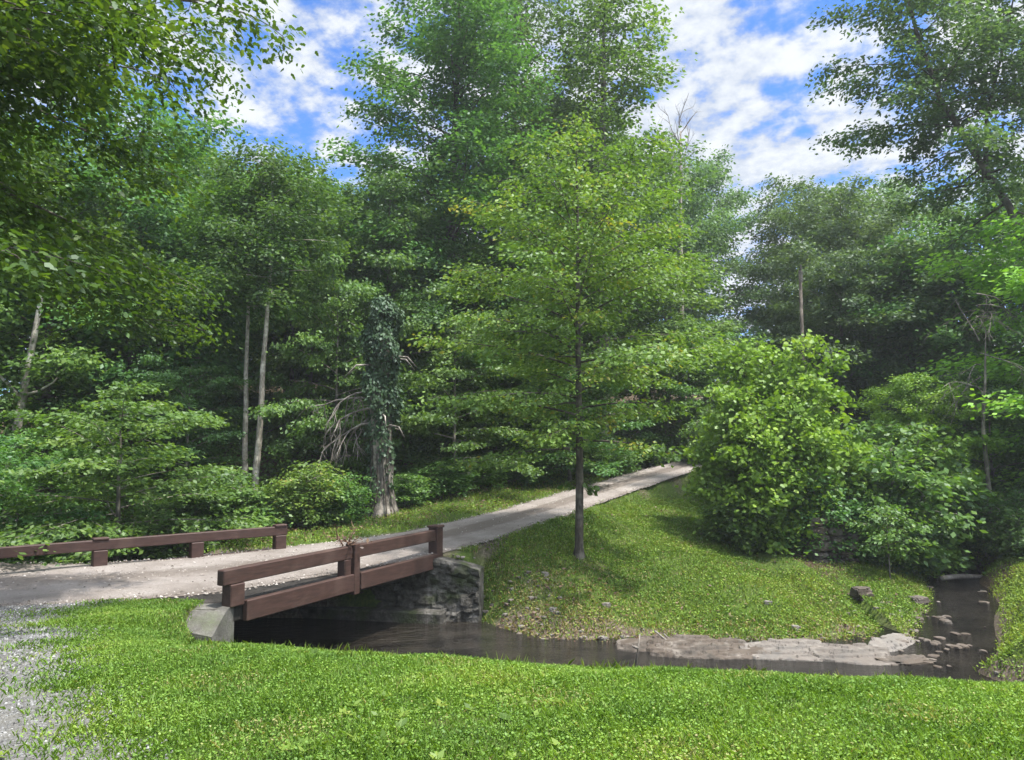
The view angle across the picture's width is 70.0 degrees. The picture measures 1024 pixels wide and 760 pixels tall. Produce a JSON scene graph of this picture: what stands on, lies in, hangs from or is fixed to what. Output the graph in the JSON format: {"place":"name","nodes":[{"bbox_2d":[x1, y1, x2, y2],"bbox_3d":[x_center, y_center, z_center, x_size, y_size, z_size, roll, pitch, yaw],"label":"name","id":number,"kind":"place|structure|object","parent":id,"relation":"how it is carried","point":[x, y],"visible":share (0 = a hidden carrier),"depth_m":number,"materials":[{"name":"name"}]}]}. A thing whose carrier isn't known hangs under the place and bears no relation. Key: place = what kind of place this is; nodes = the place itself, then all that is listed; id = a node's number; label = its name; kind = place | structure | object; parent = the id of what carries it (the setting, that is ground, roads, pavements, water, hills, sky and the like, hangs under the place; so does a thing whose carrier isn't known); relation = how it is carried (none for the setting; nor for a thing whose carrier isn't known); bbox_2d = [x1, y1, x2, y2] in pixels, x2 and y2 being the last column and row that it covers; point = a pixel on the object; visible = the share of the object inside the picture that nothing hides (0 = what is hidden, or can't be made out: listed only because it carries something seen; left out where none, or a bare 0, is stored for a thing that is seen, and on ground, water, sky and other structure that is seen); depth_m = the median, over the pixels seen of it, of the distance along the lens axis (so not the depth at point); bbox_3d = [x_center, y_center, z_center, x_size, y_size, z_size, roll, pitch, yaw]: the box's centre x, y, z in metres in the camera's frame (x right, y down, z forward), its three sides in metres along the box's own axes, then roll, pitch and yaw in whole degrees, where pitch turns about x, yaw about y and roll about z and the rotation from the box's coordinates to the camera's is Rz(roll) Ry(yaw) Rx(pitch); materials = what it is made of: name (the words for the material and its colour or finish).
{"place":"outdoors","nodes":[
{"label":"outdoors","id":0,"kind":"place"},
{"bbox_2d":[0,458,701,605],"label":"road","id":1,"kind":"structure","parent":0,"point":[453,536],"depth_m":15.72,"materials":[{"name":"gravel"}]},
{"bbox_2d":[0,597,1023,759],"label":"lawn grass","id":2,"kind":"structure","parent":0,"point":[129,638],"depth_m":5.48,"materials":[{"name":"green plant"}]},
{"bbox_2d":[0,376,1023,759],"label":"ground","id":3,"kind":"structure","parent":0,"point":[366,598],"depth_m":17.42,"materials":[{"name":"green plant"}]},
{"bbox_2d":[0,284,64,520],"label":"bare tree","id":4,"kind":"object","parent":3,"relation":"on","point":[32,345],"visible":0.47,"depth_m":23.55,"materials":[{"name":"grey plant"}]},
{"bbox_2d":[0,108,115,444],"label":"broadleaf tree","id":5,"kind":"object","parent":3,"relation":"on","point":[24,314],"visible":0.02,"depth_m":26.68,"materials":[{"name":"green plant"}]},
{"bbox_2d":[0,434,128,563],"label":"understory tree","id":6,"kind":"object","parent":3,"relation":"on","point":[76,513],"visible":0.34,"depth_m":18.21,"materials":[{"name":"green plant"}]},
{"bbox_2d":[0,427,131,562],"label":"understory tree","id":7,"kind":"object","parent":3,"relation":"on","point":[59,455],"visible":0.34,"depth_m":21.20,"materials":[{"name":"green plant"}]},
{"bbox_2d":[0,601,135,759],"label":"gravel drive","id":8,"kind":"structure","parent":3,"relation":"on","point":[12,718],"depth_m":5.24,"materials":[{"name":"gravel"}]},
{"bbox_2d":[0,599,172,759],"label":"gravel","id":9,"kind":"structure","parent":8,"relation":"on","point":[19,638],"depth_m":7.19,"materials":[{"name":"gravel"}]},
{"bbox_2d":[0,205,174,444],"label":"broadleaf tree","id":10,"kind":"object","parent":3,"relation":"on","point":[59,385],"depth_m":31.39,"materials":[{"name":"green plant"}]},
{"bbox_2d":[0,135,213,500],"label":"broadleaf tree","id":11,"kind":"object","parent":3,"relation":"on","point":[67,361],"visible":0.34,"depth_m":24.68,"materials":[{"name":"green plant"}]},
{"bbox_2d":[0,81,285,478],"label":"broadleaf tree","id":12,"kind":"object","parent":3,"relation":"on","point":[205,357],"visible":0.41,"depth_m":26.47,"materials":[{"name":"green plant"}]},
{"bbox_2d":[0,378,292,566],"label":"understory tree","id":13,"kind":"object","parent":3,"relation":"on","point":[113,462],"visible":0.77,"depth_m":18.75,"materials":[{"name":"green plant"}]},
{"bbox_2d":[93,511,218,561],"bbox_3d":[-9.976,4.534,20.260,3.636,1.786,3.270,3,-6,-32],"label":"shrub","id":14,"kind":"object","parent":3,"relation":"on","point":[166,552],"visible":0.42,"depth_m":19.72,"materials":[{"name":"green plant"}]},
{"bbox_2d":[0,0,318,359],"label":"overhanging tree","id":15,"kind":"object","parent":3,"relation":"on","point":[57,69],"visible":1,"depth_m":10.42,"materials":[{"name":"green plant"}]},
{"bbox_2d":[78,350,270,509],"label":"understory tree","id":16,"kind":"object","parent":3,"relation":"on","point":[224,436],"visible":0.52,"depth_m":24.26,"materials":[{"name":"green plant"}]},
{"bbox_2d":[54,136,316,435],"bbox_3d":[-13.835,-4.091,32.117,10.191,13.811,9.662,-3,-6,28],"label":"broadleaf tree","id":17,"kind":"object","parent":3,"relation":"on","point":[251,398],"visible":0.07,"depth_m":31.85,"materials":[{"name":"green plant"}]},
{"bbox_2d":[141,468,269,531],"bbox_3d":[-9.108,3.630,22.093,3.644,1.955,3.522,-3,-6,32],"label":"shrub","id":18,"kind":"object","parent":3,"relation":"on","point":[214,508],"visible":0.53,"depth_m":21.62,"materials":[{"name":"green plant"}]},
{"bbox_2d":[0,524,483,642],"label":"bridge","id":19,"kind":"structure","parent":3,"relation":"on","point":[436,587],"depth_m":15.78,"materials":[{"name":"brown paint"}]},
{"bbox_2d":[312,520,371,547],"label":"dry branch","id":20,"kind":"object","parent":19,"relation":"on","point":[344,538],"visible":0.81,"depth_m":14.67,"materials":[{"name":"brown plant"}]},
{"bbox_2d":[159,171,338,498],"bbox_3d":[-9.141,-1.364,25.355,6.073,12.024,6.076,-4,-6,38],"label":"slender tree","id":21,"kind":"object","parent":3,"relation":"on","point":[220,193],"visible":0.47,"depth_m":25.02,"materials":[{"name":"green plant"}]},
{"bbox_2d":[205,486,295,526],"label":"shrub","id":22,"kind":"object","parent":3,"relation":"on","point":[248,506],"visible":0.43,"depth_m":21.84,"materials":[{"name":"green plant"}]},
{"bbox_2d":[169,130,372,490],"bbox_3d":[-8.349,-1.720,24.550,6.651,12.973,6.654,0,-5,1],"label":"slender tree","id":23,"kind":"object","parent":3,"relation":"on","point":[277,170],"visible":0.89,"depth_m":24.26,"materials":[{"name":"green plant"}]},
{"bbox_2d":[182,162,373,398],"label":"broadleaf tree","id":24,"kind":"object","parent":3,"relation":"on","point":[288,332],"visible":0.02,"depth_m":36.78,"materials":[{"name":"green plant"}]},
{"bbox_2d":[197,237,369,454],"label":"understory tree","id":25,"kind":"object","parent":3,"relation":"on","point":[275,364],"visible":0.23,"depth_m":31.01,"materials":[{"name":"green plant"}]},
{"bbox_2d":[231,164,366,452],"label":"slender tree","id":26,"kind":"object","parent":3,"relation":"on","point":[309,258],"visible":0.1,"depth_m":30.58,"materials":[{"name":"green plant"}]},
{"bbox_2d":[249,459,368,529],"bbox_3d":[-6.040,3.538,22.218,3.416,2.321,3.302,4,-6,-38],"label":"shrub","id":27,"kind":"object","parent":3,"relation":"on","point":[298,496],"visible":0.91,"depth_m":21.66,"materials":[{"name":"green plant"}]},
{"bbox_2d":[227,185,421,434],"bbox_3d":[-8.514,-3.238,36.688,10.191,12.749,9.662,-1,-5,8],"label":"broadleaf tree","id":28,"kind":"object","parent":3,"relation":"on","point":[301,346],"visible":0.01,"depth_m":34.77,"materials":[{"name":"green plant"}]},
{"bbox_2d":[232,247,422,497],"bbox_3d":[-6.295,0.029,25.721,6.868,8.770,7.338,-3,-6,29],"label":"understory tree","id":29,"kind":"object","parent":3,"relation":"on","point":[308,425],"visible":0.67,"depth_m":25.44,"materials":[{"name":"green plant"}]},
{"bbox_2d":[309,471,380,526],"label":"shrub","id":30,"kind":"object","parent":3,"relation":"on","point":[359,490],"visible":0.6,"depth_m":22.21,"materials":[{"name":"green plant"}]},
{"bbox_2d":[297,296,414,517],"bbox_3d":[-5.072,0.939,23.657,4.125,7.300,2.081,0,-5,0],"label":"ivy snag","id":31,"kind":"object","parent":3,"relation":"on","point":[378,337],"visible":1,"depth_m":23.37,"materials":[{"name":"green plant"}]},
{"bbox_2d":[323,231,459,438],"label":"understory tree","id":32,"kind":"object","parent":3,"relation":"on","point":[412,401],"visible":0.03,"depth_m":33.36,"materials":[{"name":"green plant"}]},
{"bbox_2d":[292,163,497,465],"bbox_3d":[-4.676,-2.322,29.392,8.582,12.218,8.136,5,-7,-44],"label":"broadleaf tree","id":33,"kind":"object","parent":3,"relation":"on","point":[389,263],"visible":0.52,"depth_m":28.27,"materials":[{"name":"green plant"}]},
{"bbox_2d":[369,472,444,507],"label":"shrub","id":34,"kind":"object","parent":3,"relation":"on","point":[406,494],"visible":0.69,"depth_m":24.40,"materials":[{"name":"green plant"}]},
{"bbox_2d":[359,145,483,354],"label":"broadleaf tree","id":35,"kind":"object","parent":3,"relation":"on","point":[397,160],"depth_m":42.85,"materials":[{"name":"green plant"}]},
{"bbox_2d":[300,0,575,458],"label":"forest tree","id":36,"kind":"object","parent":3,"relation":"on","point":[435,43],"visible":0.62,"depth_m":30.87,"materials":[{"name":"green plant"}]},
{"bbox_2d":[401,455,484,495],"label":"shrub","id":37,"kind":"object","parent":3,"relation":"on","point":[444,470],"visible":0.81,"depth_m":25.81,"materials":[{"name":"green plant"}]},
{"bbox_2d":[204,445,685,552],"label":"verge grass","id":38,"kind":"structure","parent":3,"relation":"on","point":[477,506],"depth_m":23.30,"materials":[{"name":"plant"}]},
{"bbox_2d":[1,386,897,561],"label":"undergrowth","id":39,"kind":"object","parent":3,"relation":"on","point":[288,455],"visible":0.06,"depth_m":27.09,"materials":[{"name":"green plant"}]},
{"bbox_2d":[342,299,562,488],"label":"understory tree","id":40,"kind":"object","parent":3,"relation":"on","point":[456,446],"visible":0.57,"depth_m":26.87,"materials":[{"name":"green plant"}]},
{"bbox_2d":[446,451,512,487],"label":"shrub","id":41,"kind":"object","parent":3,"relation":"on","point":[490,476],"visible":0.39,"depth_m":27.59,"materials":[{"name":"green plant"}]},
{"bbox_2d":[405,239,580,467],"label":"broadleaf tree","id":42,"kind":"object","parent":3,"relation":"on","point":[479,256],"visible":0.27,"depth_m":30.10,"materials":[{"name":"green plant"}]},
{"bbox_2d":[416,0,598,427],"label":"forest tree","id":43,"kind":"object","parent":3,"relation":"on","point":[540,17],"visible":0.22,"depth_m":36.14,"materials":[{"name":"green plant"}]},
{"bbox_2d":[0,643,1016,759],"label":"lawn weeds","id":44,"kind":"object","parent":3,"relation":"on","point":[441,753],"visible":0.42,"depth_m":5.15,"materials":[{"name":"green plant"}]},
{"bbox_2d":[0,203,1016,431],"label":"distant forest","id":45,"kind":"object","parent":3,"relation":"on","point":[763,339],"visible":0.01,"depth_m":53.92,"materials":[{"name":"green plant"}]},
{"bbox_2d":[481,442,566,485],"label":"shrub","id":46,"kind":"object","parent":3,"relation":"on","point":[529,479],"visible":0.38,"depth_m":28.76,"materials":[{"name":"green plant"}]},
{"bbox_2d":[431,251,650,470],"bbox_3d":[1.039,-0.938,31.828,9.662,10.093,10.191,1,-5,-6],"label":"broadleaf tree","id":47,"kind":"object","parent":3,"relation":"on","point":[585,355],"visible":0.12,"depth_m":30.69,"materials":[{"name":"green plant"}]},
{"bbox_2d":[220,451,897,641],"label":"fallen leaves","id":48,"kind":"object","parent":3,"relation":"on","point":[533,612],"visible":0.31,"depth_m":19.83,"materials":[{"name":"brown plant"}]},
{"bbox_2d":[401,112,745,559],"bbox_3d":[1.840,-1.190,19.309,8.359,12.312,9.194,-3,-6,30],"label":"tree","id":49,"kind":"object","parent":3,"relation":"on","point":[530,368],"visible":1,"depth_m":18.95,"materials":[{"name":"green plant"}]},
{"bbox_2d":[487,93,660,417],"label":"forest tree","id":50,"kind":"object","parent":3,"relation":"on","point":[590,188],"depth_m":45.85,"materials":[{"name":"green plant"}]},
{"bbox_2d":[488,365,660,480],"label":"understory tree","id":51,"kind":"object","parent":3,"relation":"on","point":[596,467],"visible":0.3,"depth_m":29.69,"materials":[{"name":"green plant"}]},
{"bbox_2d":[143,632,1008,689],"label":"bank weeds","id":52,"kind":"object","parent":3,"relation":"on","point":[352,655],"visible":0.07,"depth_m":7.61,"materials":[{"name":"green plant"}]},
{"bbox_2d":[583,444,645,477],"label":"shrub","id":53,"kind":"object","parent":3,"relation":"on","point":[599,456],"visible":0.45,"depth_m":32.09,"materials":[{"name":"green plant"}]},
{"bbox_2d":[494,0,738,452],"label":"forest tree","id":54,"kind":"object","parent":3,"relation":"on","point":[611,117],"visible":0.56,"depth_m":34.42,"materials":[{"name":"green plant"}]},
{"bbox_2d":[615,635,660,652],"bbox_3d":[2.902,5.565,14.821,1.700,0.538,1.000,0,-5,0],"label":"rock ledge","id":55,"kind":"object","parent":3,"relation":"on","point":[626,644],"visible":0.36,"depth_m":14.83,"materials":[{"name":"stone"}]},
{"bbox_2d":[616,420,690,470],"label":"shrub","id":56,"kind":"object","parent":3,"relation":"on","point":[648,463],"visible":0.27,"depth_m":36.19,"materials":[{"name":"green plant"}]},
{"bbox_2d":[563,221,745,469],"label":"broadleaf tree","id":57,"kind":"object","parent":3,"relation":"on","point":[673,323],"visible":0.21,"depth_m":36.48,"materials":[{"name":"green plant"}]},
{"bbox_2d":[654,96,700,439],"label":"bare tree","id":58,"kind":"object","parent":3,"relation":"on","point":[680,201],"visible":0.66,"depth_m":42.34,"materials":[{"name":"grey plant"}]},
{"bbox_2d":[623,323,757,457],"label":"understory tree","id":59,"kind":"object","parent":3,"relation":"on","point":[683,388],"visible":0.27,"depth_m":35.84,"materials":[{"name":"green plant"}]},
{"bbox_2d":[612,128,770,427],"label":"broadleaf tree","id":60,"kind":"object","parent":3,"relation":"on","point":[716,221],"visible":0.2,"depth_m":44.23,"materials":[{"name":"green plant"}]},
{"bbox_2d":[456,469,934,643],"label":"bank grass","id":61,"kind":"structure","parent":3,"relation":"on","point":[914,587],"depth_m":18.25,"materials":[{"name":"green plant"}]},
{"bbox_2d":[675,418,719,464],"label":"shrub","id":62,"kind":"object","parent":3,"relation":"on","point":[696,424],"visible":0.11,"depth_m":33.29,"materials":[{"name":"green plant"}]},
{"bbox_2d":[646,634,779,659],"bbox_3d":[3.977,5.511,14.525,2.900,0.593,1.250,0,-5,3],"label":"rock ledge","id":63,"kind":"object","parent":3,"relation":"on","point":[691,646],"visible":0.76,"depth_m":14.51,"materials":[{"name":"stone"}]},
{"bbox_2d":[644,144,788,403],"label":"broadleaf tree","id":64,"kind":"object","parent":3,"relation":"on","point":[751,294],"visible":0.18,"depth_m":49.63,"materials":[{"name":"green plant"}]},
{"bbox_2d":[452,554,1019,674],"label":"creek gravel","id":65,"kind":"structure","parent":3,"relation":"on","point":[557,613],"depth_m":16.34,"materials":[{"name":"gravel"}]},
{"bbox_2d":[690,478,795,554],"bbox_3d":[7.084,4.140,22.162,3.302,2.443,3.416,-1,-5,10],"label":"shrub","id":66,"kind":"object","parent":3,"relation":"on","point":[733,528],"visible":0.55,"depth_m":21.57,"materials":[{"name":"green plant"}]},
{"bbox_2d":[674,329,878,555],"bbox_3d":[8.340,2.067,23.076,6.143,7.399,5.804,3,-6,-33],"label":"sycamore bush","id":67,"kind":"object","parent":3,"relation":"on","point":[772,435],"visible":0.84,"depth_m":21.75,"materials":[{"name":"green plant"}]},
{"bbox_2d":[738,638,837,661],"bbox_3d":[5.453,5.494,14.325,2.200,0.593,1.200,0,-5,5],"label":"rock ledge","id":68,"kind":"object","parent":3,"relation":"on","point":[789,649],"visible":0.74,"depth_m":14.38,"materials":[{"name":"stone"}]},
{"bbox_2d":[725,172,873,378],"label":"broadleaf tree","id":69,"kind":"object","parent":3,"relation":"on","point":[771,233],"visible":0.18,"depth_m":50.36,"materials":[{"name":"green plant"}]},
{"bbox_2d":[798,265,804,371],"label":"bare tree trunk","id":70,"kind":"object","parent":3,"relation":"on","point":[800,273],"visible":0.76,"depth_m":33.35,"materials":[{"name":"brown plant"}]},
{"bbox_2d":[712,165,937,432],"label":"broadleaf tree","id":71,"kind":"object","parent":3,"relation":"on","point":[839,238],"visible":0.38,"depth_m":42.27,"materials":[{"name":"green plant"}]},
{"bbox_2d":[801,517,859,563],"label":"stone wall","id":72,"kind":"structure","parent":3,"relation":"on","point":[838,536],"depth_m":20.66,"materials":[{"name":"stone"}]},
{"bbox_2d":[778,469,883,564],"bbox_3d":[9.294,4.019,21.473,3.416,2.932,3.302,-1,-5,17],"label":"shrub","id":73,"kind":"object","parent":3,"relation":"on","point":[844,515],"visible":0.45,"depth_m":20.80,"materials":[{"name":"green plant"}]},
{"bbox_2d":[767,244,923,449],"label":"broadleaf tree","id":74,"kind":"object","parent":3,"relation":"on","point":[835,314],"visible":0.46,"depth_m":35.26,"materials":[{"name":"green plant"}]},
{"bbox_2d":[808,643,894,665],"bbox_3d":[6.612,5.476,14.076,1.700,0.584,1.100,-1,-5,6],"label":"rock ledge","id":75,"kind":"object","parent":3,"relation":"on","point":[860,653],"visible":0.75,"depth_m":14.09,"materials":[{"name":"stone"}]},
{"bbox_2d":[849,586,874,601],"bbox_3d":[8.435,5.153,17.618,0.486,0.300,0.351,1,-5,-11],"label":"boulder","id":76,"kind":"object","parent":3,"relation":"on","point":[855,592],"visible":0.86,"depth_m":17.50,"materials":[{"name":"stone"}]},
{"bbox_2d":[837,502,940,577],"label":"sapling","id":77,"kind":"object","parent":3,"relation":"on","point":[888,537],"visible":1,"depth_m":19.57,"materials":[{"name":"green plant"}]},
{"bbox_2d":[852,514,925,570],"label":"shrub","id":78,"kind":"object","parent":3,"relation":"on","point":[879,559],"visible":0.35,"depth_m":20.63,"materials":[{"name":"green plant"}]},
{"bbox_2d":[868,633,915,651],"bbox_3d":[7.865,5.586,15.070,1.900,0.539,0.800,5,-7,-43],"label":"rock ledge","id":79,"kind":"object","parent":3,"relation":"on","point":[890,642],"visible":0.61,"depth_m":14.95,"materials":[{"name":"stone"}]},
{"bbox_2d":[801,169,993,368],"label":"broadleaf tree","id":80,"kind":"object","parent":3,"relation":"on","point":[886,192],"visible":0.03,"depth_m":47.00,"materials":[{"name":"green plant"}]},
{"bbox_2d":[853,491,954,574],"bbox_3d":[11.245,4.557,21.824,3.416,2.688,3.302,0,-5,-1],"label":"shrub","id":81,"kind":"object","parent":3,"relation":"on","point":[911,536],"visible":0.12,"depth_m":20.91,"materials":[{"name":"green plant"}]},
{"bbox_2d":[875,654,936,665],"bbox_3d":[7.471,5.388,13.883,1.043,0.188,0.585,2,-5,-17],"label":"rock ledge","id":82,"kind":"object","parent":3,"relation":"on","point":[907,660],"visible":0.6,"depth_m":13.78,"materials":[{"name":"stone"}]},
{"bbox_2d":[795,233,1023,476],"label":"broadleaf tree","id":83,"kind":"object","parent":3,"relation":"on","point":[924,301],"visible":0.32,"depth_m":33.74,"materials":[{"name":"green plant"}]},
{"bbox_2d":[804,0,1023,280],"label":"leaning tree","id":84,"kind":"object","parent":3,"relation":"on","point":[1003,32],"visible":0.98,"depth_m":26.41,"materials":[{"name":"green plant"}]},
{"bbox_2d":[835,416,1008,573],"bbox_3d":[11.617,3.417,22.254,5.880,5.094,5.472,-2,-5,18],"label":"round bush","id":85,"kind":"object","parent":3,"relation":"on","point":[900,477],"visible":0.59,"depth_m":21.21,"materials":[{"name":"green plant"}]},
{"bbox_2d":[827,197,1023,468],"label":"broadleaf tree","id":86,"kind":"object","parent":3,"relation":"on","point":[934,336],"visible":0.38,"depth_m":33.24,"materials":[{"name":"green plant"}]},
{"bbox_2d":[848,369,1012,564],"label":"broadleaf tree","id":87,"kind":"object","parent":3,"relation":"on","point":[906,380],"visible":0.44,"depth_m":23.75,"materials":[{"name":"green plant"}]},
{"bbox_2d":[899,545,973,581],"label":"shrub","id":88,"kind":"object","parent":3,"relation":"on","point":[934,571],"visible":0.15,"depth_m":21.36,"materials":[{"name":"green plant"}]},
{"bbox_2d":[896,579,989,667],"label":"creek stones","id":89,"kind":"object","parent":3,"relation":"on","point":[945,621],"visible":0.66,"depth_m":15.17,"materials":[{"name":"stone"}]},
{"bbox_2d":[864,163,1023,470],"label":"broadleaf tree","id":90,"kind":"object","parent":3,"relation":"on","point":[1018,204],"visible":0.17,"depth_m":33.43,"materials":[{"name":"green plant"}]},
{"bbox_2d":[918,498,995,571],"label":"shrub","id":91,"kind":"object","parent":3,"relation":"on","point":[964,545],"visible":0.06,"depth_m":22.45,"materials":[{"name":"green plant"}]},
{"bbox_2d":[938,574,982,580],"bbox_3d":[13.073,5.704,21.182,1.636,0.194,0.158,1,-5,-14],"label":"fallen log","id":92,"kind":"object","parent":3,"relation":"on","point":[957,576],"visible":0.85,"depth_m":21.08,"materials":[{"name":"grey wood"}]},
{"bbox_2d":[899,203,1023,493],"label":"broadleaf tree","id":93,"kind":"object","parent":3,"relation":"on","point":[1015,285],"visible":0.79,"depth_m":24.33,"materials":[{"name":"green plant"}]},
{"bbox_2d":[918,289,1023,557],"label":"tree","id":94,"kind":"object","parent":3,"relation":"on","point":[986,466],"visible":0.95,"depth_m":22.82,"materials":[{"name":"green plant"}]},
{"bbox_2d":[924,365,1023,504],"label":"understory tree","id":95,"kind":"object","parent":3,"relation":"on","point":[1000,460],"visible":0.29,"depth_m":24.31,"materials":[{"name":"green plant"}]},
{"bbox_2d":[946,485,1023,555],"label":"shrub","id":96,"kind":"object","parent":3,"relation":"on","point":[1002,507],"visible":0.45,"depth_m":21.82,"materials":[{"name":"green plant"}]},
{"bbox_2d":[962,519,1023,557],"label":"shrub","id":97,"kind":"object","parent":3,"relation":"on","point":[997,541],"visible":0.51,"depth_m":21.40,"materials":[{"name":"green plant"}]},
{"bbox_2d":[972,551,1023,680],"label":"mound grass","id":98,"kind":"structure","parent":3,"relation":"on","point":[1014,599],"depth_m":16.37,"materials":[{"name":"plant"}]},
{"bbox_2d":[983,510,1023,558],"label":"shrub","id":99,"kind":"object","parent":3,"relation":"on","point":[1012,519],"visible":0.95,"depth_m":20.73,"materials":[{"name":"green plant"}]},
{"bbox_2d":[0,0,1023,395],"label":"sky","id":100,"kind":"structure","parent":0,"point":[747,80],"materials":[{"name":"blue"}]},
{"bbox_2d":[234,562,999,681],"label":"water","id":101,"kind":"structure","parent":0,"point":[961,606],"depth_m":15.23,"materials":[{"name":"black liquid"}]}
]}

